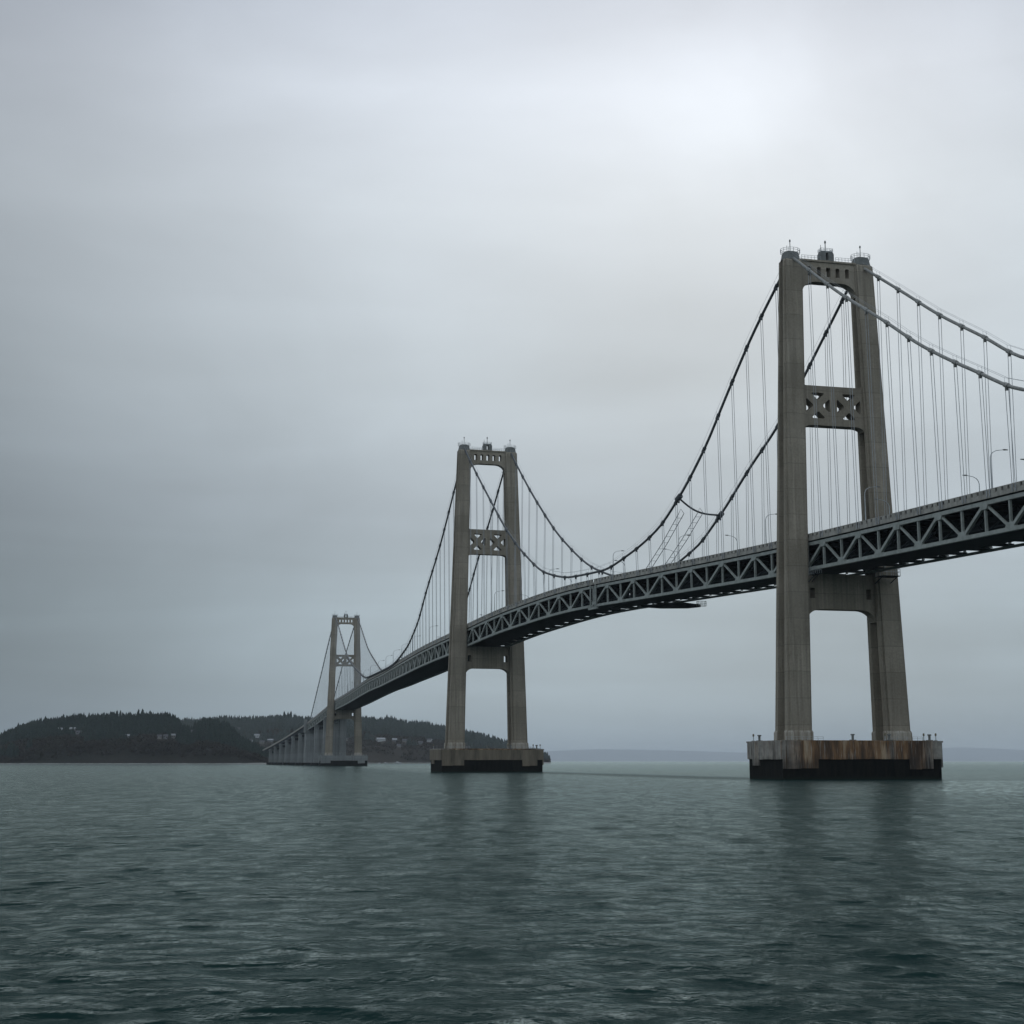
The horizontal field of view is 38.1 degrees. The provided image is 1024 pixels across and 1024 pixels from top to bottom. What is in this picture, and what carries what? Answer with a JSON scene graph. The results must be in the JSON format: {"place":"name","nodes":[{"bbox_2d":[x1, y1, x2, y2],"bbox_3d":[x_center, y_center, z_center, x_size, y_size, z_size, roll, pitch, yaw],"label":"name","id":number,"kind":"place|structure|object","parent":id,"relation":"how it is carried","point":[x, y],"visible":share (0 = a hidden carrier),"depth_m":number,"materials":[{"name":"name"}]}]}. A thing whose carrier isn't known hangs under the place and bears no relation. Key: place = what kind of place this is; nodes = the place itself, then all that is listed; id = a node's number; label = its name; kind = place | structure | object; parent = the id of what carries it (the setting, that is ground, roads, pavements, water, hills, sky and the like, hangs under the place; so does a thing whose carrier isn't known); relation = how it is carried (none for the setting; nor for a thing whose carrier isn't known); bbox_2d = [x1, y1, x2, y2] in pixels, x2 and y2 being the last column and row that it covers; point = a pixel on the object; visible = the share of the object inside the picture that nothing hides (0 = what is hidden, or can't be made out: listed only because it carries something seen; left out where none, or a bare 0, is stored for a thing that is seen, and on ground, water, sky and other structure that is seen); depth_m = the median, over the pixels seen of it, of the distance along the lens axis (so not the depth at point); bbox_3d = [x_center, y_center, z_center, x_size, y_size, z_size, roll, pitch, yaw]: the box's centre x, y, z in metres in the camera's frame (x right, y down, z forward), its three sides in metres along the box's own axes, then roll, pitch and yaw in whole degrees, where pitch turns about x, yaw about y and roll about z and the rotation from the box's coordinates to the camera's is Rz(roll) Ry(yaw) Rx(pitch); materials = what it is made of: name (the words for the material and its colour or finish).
{"place":"outdoors","nodes":[
{"label":"outdoors","id":0,"kind":"place"},
{"bbox_2d":[0,734,265,763],"bbox_3d":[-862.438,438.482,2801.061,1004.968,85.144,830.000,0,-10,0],"label":"headland","id":1,"kind":"structure","parent":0,"point":[124,756],"depth_m":2459.20,"materials":[{"name":"plant"}]},
{"bbox_2d":[0,732,268,762],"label":"headland scrub","id":2,"kind":"object","parent":1,"relation":"on","point":[42,744],"visible":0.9,"depth_m":2483.58,"materials":[{"name":"green plant"}]},
{"bbox_2d":[0,710,272,758],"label":"headland conifer wood","id":3,"kind":"object","parent":1,"relation":"on","point":[96,727],"visible":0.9,"depth_m":2676.15,"materials":[{"name":"green plant"}]},
{"bbox_2d":[0,763,265,763],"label":"headland beach","id":4,"kind":"structure","parent":0,"point":[132,763],"depth_m":2441.85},
{"bbox_2d":[249,732,440,762],"bbox_3d":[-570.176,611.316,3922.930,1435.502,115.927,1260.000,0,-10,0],"label":"hillside","id":5,"kind":"structure","parent":0,"point":[374,756],"depth_m":3376.18,"materials":[{"name":"green plant"}]},
{"bbox_2d":[180,714,550,761],"bbox_3d":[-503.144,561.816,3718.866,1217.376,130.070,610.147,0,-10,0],"label":"hill conifer wood","id":6,"kind":"object","parent":5,"relation":"on","point":[388,725],"visible":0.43,"depth_m":3729.58,"materials":[{"name":"green plant"}]},
{"bbox_2d":[376,738,385,741],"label":"hillside house","id":7,"kind":"structure","parent":5,"relation":"on","point":[380,739],"depth_m":3526.02,"materials":[{"name":"metal"}]},
{"bbox_2d":[239,728,550,761],"bbox_3d":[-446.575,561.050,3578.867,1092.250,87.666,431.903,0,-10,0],"label":"hill scrub","id":8,"kind":"object","parent":5,"relation":"on","point":[368,742],"visible":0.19,"depth_m":3462.85,"materials":[{"name":"green plant"}]},
{"bbox_2d":[0,761,1023,1023],"bbox_3d":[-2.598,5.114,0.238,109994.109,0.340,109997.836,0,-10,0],"label":"water","id":9,"kind":"structure","parent":0,"point":[612,893],"depth_m":56.08,"materials":[{"name":"liquid"}]},
{"bbox_2d":[266,749,278,764],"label":"viaduct pier","id":10,"kind":"structure","parent":9,"relation":"in","point":[271,756],"depth_m":2156.65,"materials":[{"name":"concrete"}]},
{"bbox_2d":[271,746,284,764],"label":"viaduct pier","id":11,"kind":"structure","parent":9,"relation":"in","point":[276,757],"depth_m":2089.98,"materials":[{"name":"concrete"}]},
{"bbox_2d":[276,744,290,764],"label":"viaduct pier","id":12,"kind":"structure","parent":9,"relation":"in","point":[281,754],"depth_m":2028.65,"materials":[{"name":"concrete"}]},
{"bbox_2d":[282,740,297,764],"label":"viaduct pier","id":13,"kind":"structure","parent":9,"relation":"in","point":[287,753],"depth_m":1967.20,"materials":[{"name":"concrete"}]},
{"bbox_2d":[288,736,303,764],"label":"viaduct pier","id":14,"kind":"structure","parent":9,"relation":"in","point":[294,751],"depth_m":1905.99,"materials":[{"name":"concrete"}]},
{"bbox_2d":[295,733,304,764],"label":"viaduct pier","id":15,"kind":"structure","parent":9,"relation":"in","point":[300,748],"depth_m":1842.37,"materials":[{"name":"concrete"}]},
{"bbox_2d":[263,725,303,751],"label":"bridge span","id":16,"kind":"object","parent":15,"relation":"on","point":[295,732],"visible":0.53,"depth_m":1987.36,"materials":[{"name":"concrete"}]},
{"bbox_2d":[301,719,313,764],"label":"viaduct pier","id":17,"kind":"structure","parent":9,"relation":"in","point":[308,756],"depth_m":1773.76,"materials":[{"name":"concrete"}]},
{"bbox_2d":[311,724,322,765],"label":"viaduct pier","id":18,"kind":"structure","parent":9,"relation":"in","point":[318,741],"depth_m":1694.33,"materials":[{"name":"concrete"}]},
{"bbox_2d":[322,717,346,755],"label":"viaduct pier","id":19,"kind":"structure","parent":9,"relation":"in","point":[339,738],"depth_m":1613.17,"materials":[{"name":"concrete"}]},
{"bbox_2d":[319,754,367,765],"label":"bridge caisson","id":20,"kind":"object","parent":9,"relation":"in","point":[326,760],"visible":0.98,"depth_m":1512.81,"materials":[{"name":"concrete"}]},
{"bbox_2d":[324,612,361,755],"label":"bridge tower","id":21,"kind":"structure","parent":20,"relation":"on","point":[356,717],"depth_m":1531.46,"materials":[{"name":"concrete"}]},
{"bbox_2d":[310,634,330,717],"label":"suspension cable","id":22,"kind":"object","parent":21,"relation":"attached to","point":[324,683],"visible":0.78,"depth_m":1646.99,"materials":[{"name":"metal"}]},
{"bbox_2d":[307,702,338,729],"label":"bridge span","id":23,"kind":"object","parent":22,"relation":"hanging from","point":[318,719],"visible":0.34,"depth_m":1697.29,"materials":[{"name":"metal"}]},
{"bbox_2d":[335,627,353,698],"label":"suspension cable","id":24,"kind":"object","parent":21,"relation":"attached to","point":[350,651],"visible":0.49,"depth_m":1612.51,"materials":[{"name":"metal"}]},
{"bbox_2d":[429,746,543,771],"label":"bridge caisson","id":25,"kind":"object","parent":9,"relation":"in","point":[486,760],"visible":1,"depth_m":681.04,"materials":[{"name":"concrete"}]},
{"bbox_2d":[444,437,528,748],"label":"bridge tower","id":26,"kind":"structure","parent":25,"relation":"on","point":[460,665],"depth_m":700.53,"materials":[{"name":"concrete"}]},
{"bbox_2d":[335,477,455,698],"bbox_3d":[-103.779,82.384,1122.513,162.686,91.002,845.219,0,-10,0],"label":"suspension cable","id":27,"kind":"object","parent":26,"relation":"attached to","point":[416,626],"visible":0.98,"depth_m":818.21,"materials":[{"name":"metal"}]},
{"bbox_2d":[334,628,504,709],"bbox_3d":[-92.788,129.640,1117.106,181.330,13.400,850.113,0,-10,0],"label":"bridge span","id":28,"kind":"object","parent":27,"relation":"hanging from","point":[427,661],"visible":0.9,"depth_m":931.75,"materials":[{"name":"metal"}]},
{"bbox_2d":[356,472,503,670],"bbox_3d":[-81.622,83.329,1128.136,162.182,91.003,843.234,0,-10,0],"label":"suspension cable","id":29,"kind":"object","parent":26,"relation":"attached to","point":[360,663],"visible":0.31,"depth_m":768.98,"materials":[{"name":"metal"}]},
{"bbox_2d":[746,736,942,779],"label":"bridge caisson","id":30,"kind":"object","parent":9,"relation":"in","point":[802,759],"visible":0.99,"depth_m":410.41,"materials":[{"name":"concrete"}]},
{"bbox_2d":[774,240,911,740],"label":"bridge tower","id":31,"kind":"structure","parent":30,"relation":"on","point":[800,598],"depth_m":430.14,"materials":[{"name":"concrete"}]},
{"bbox_2d":[464,273,778,624],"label":"suspension cable","id":32,"kind":"object","parent":31,"relation":"attached to","point":[718,414],"visible":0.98,"depth_m":503.55,"materials":[{"name":"metal"}]},
{"bbox_2d":[467,579,638,646],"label":"bridge span","id":33,"kind":"object","parent":32,"relation":"hanging from","point":[508,625],"visible":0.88,"depth_m":624.09,"materials":[{"name":"metal"}]},
{"bbox_2d":[646,509,683,568],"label":"stay rope","id":34,"kind":"object","parent":32,"relation":"attached to","point":[665,537],"visible":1,"depth_m":513.77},
{"bbox_2d":[665,508,702,564],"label":"stay rope","id":35,"kind":"object","parent":32,"relation":"attached to","point":[683,537],"visible":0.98,"depth_m":511.57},
{"bbox_2d":[675,493,723,519],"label":"tie cable","id":36,"kind":"object","parent":32,"relation":"attached to","point":[678,498],"visible":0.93,"depth_m":510.30,"materials":[{"name":"black metal"}]},
{"bbox_2d":[593,541,864,608],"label":"bridge span","id":37,"kind":"object","parent":32,"relation":"hanging from","point":[747,568],"visible":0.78,"depth_m":500.33,"materials":[{"name":"metal"}]},
{"bbox_2d":[588,584,597,609],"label":"expansion joint","id":38,"kind":"object","parent":37,"relation":"attached to","point":[594,607],"visible":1,"depth_m":562.20,"materials":[{"name":"grey metal"}]},
{"bbox_2d":[641,601,706,608],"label":"maintenance gantry","id":39,"kind":"object","parent":37,"relation":"hanging from","point":[676,605],"visible":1,"depth_m":538.84,"materials":[{"name":"metal"}]},
{"bbox_2d":[765,513,776,542],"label":"street lamp","id":40,"kind":"object","parent":37,"relation":"on","point":[765,526],"visible":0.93,"depth_m":452.63,"materials":[{"name":"metal"}]},
{"bbox_2d":[511,291,849,599],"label":"suspension cable","id":41,"kind":"object","parent":31,"relation":"attached to","point":[761,450],"visible":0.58,"depth_m":513.32,"materials":[{"name":"metal"}]},
{"bbox_2d":[875,568,900,583],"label":"inspection platform","id":42,"kind":"structure","parent":31,"relation":"attached to","point":[888,576],"depth_m":425.09,"materials":[{"name":"metal"}]},
{"bbox_2d":[792,252,1023,537],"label":"suspension cable","id":43,"kind":"object","parent":31,"relation":"attached to","point":[931,351],"visible":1,"depth_m":384.34,"materials":[{"name":"metal"}]},
{"bbox_2d":[808,480,1023,573],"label":"bridge span","id":44,"kind":"object","parent":43,"relation":"hanging from","point":[979,522],"visible":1,"depth_m":377.38,"materials":[{"name":"metal"}]},
{"bbox_2d":[808,566,821,581],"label":"inspection platform","id":45,"kind":"structure","parent":44,"relation":"attached to","point":[815,574],"depth_m":420.63,"materials":[{"name":"metal"}]},
{"bbox_2d":[864,486,879,519],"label":"street lamp","id":46,"kind":"object","parent":44,"relation":"on","point":[864,501],"visible":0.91,"depth_m":398.44,"materials":[{"name":"metal"}]},
{"bbox_2d":[990,449,1007,487],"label":"street lamp","id":47,"kind":"object","parent":44,"relation":"on","point":[990,466],"visible":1,"depth_m":342.19,"materials":[{"name":"metal"}]},
{"bbox_2d":[863,263,1023,513],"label":"suspension cable","id":48,"kind":"object","parent":31,"relation":"attached to","point":[985,338],"visible":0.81,"depth_m":404.51,"materials":[{"name":"metal"}]},
{"bbox_2d":[0,0,1023,752],"label":"sky","id":49,"kind":"structure","parent":0,"point":[267,267],"materials":[{"name":"grey"}]},
{"bbox_2d":[546,747,1023,760],"bbox_3d":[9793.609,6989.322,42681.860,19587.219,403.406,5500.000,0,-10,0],"label":"distant bluffs","id":50,"kind":"structure","parent":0,"point":[970,754],"depth_m":40562.26,"materials":[{"name":"grey"}]}
]}

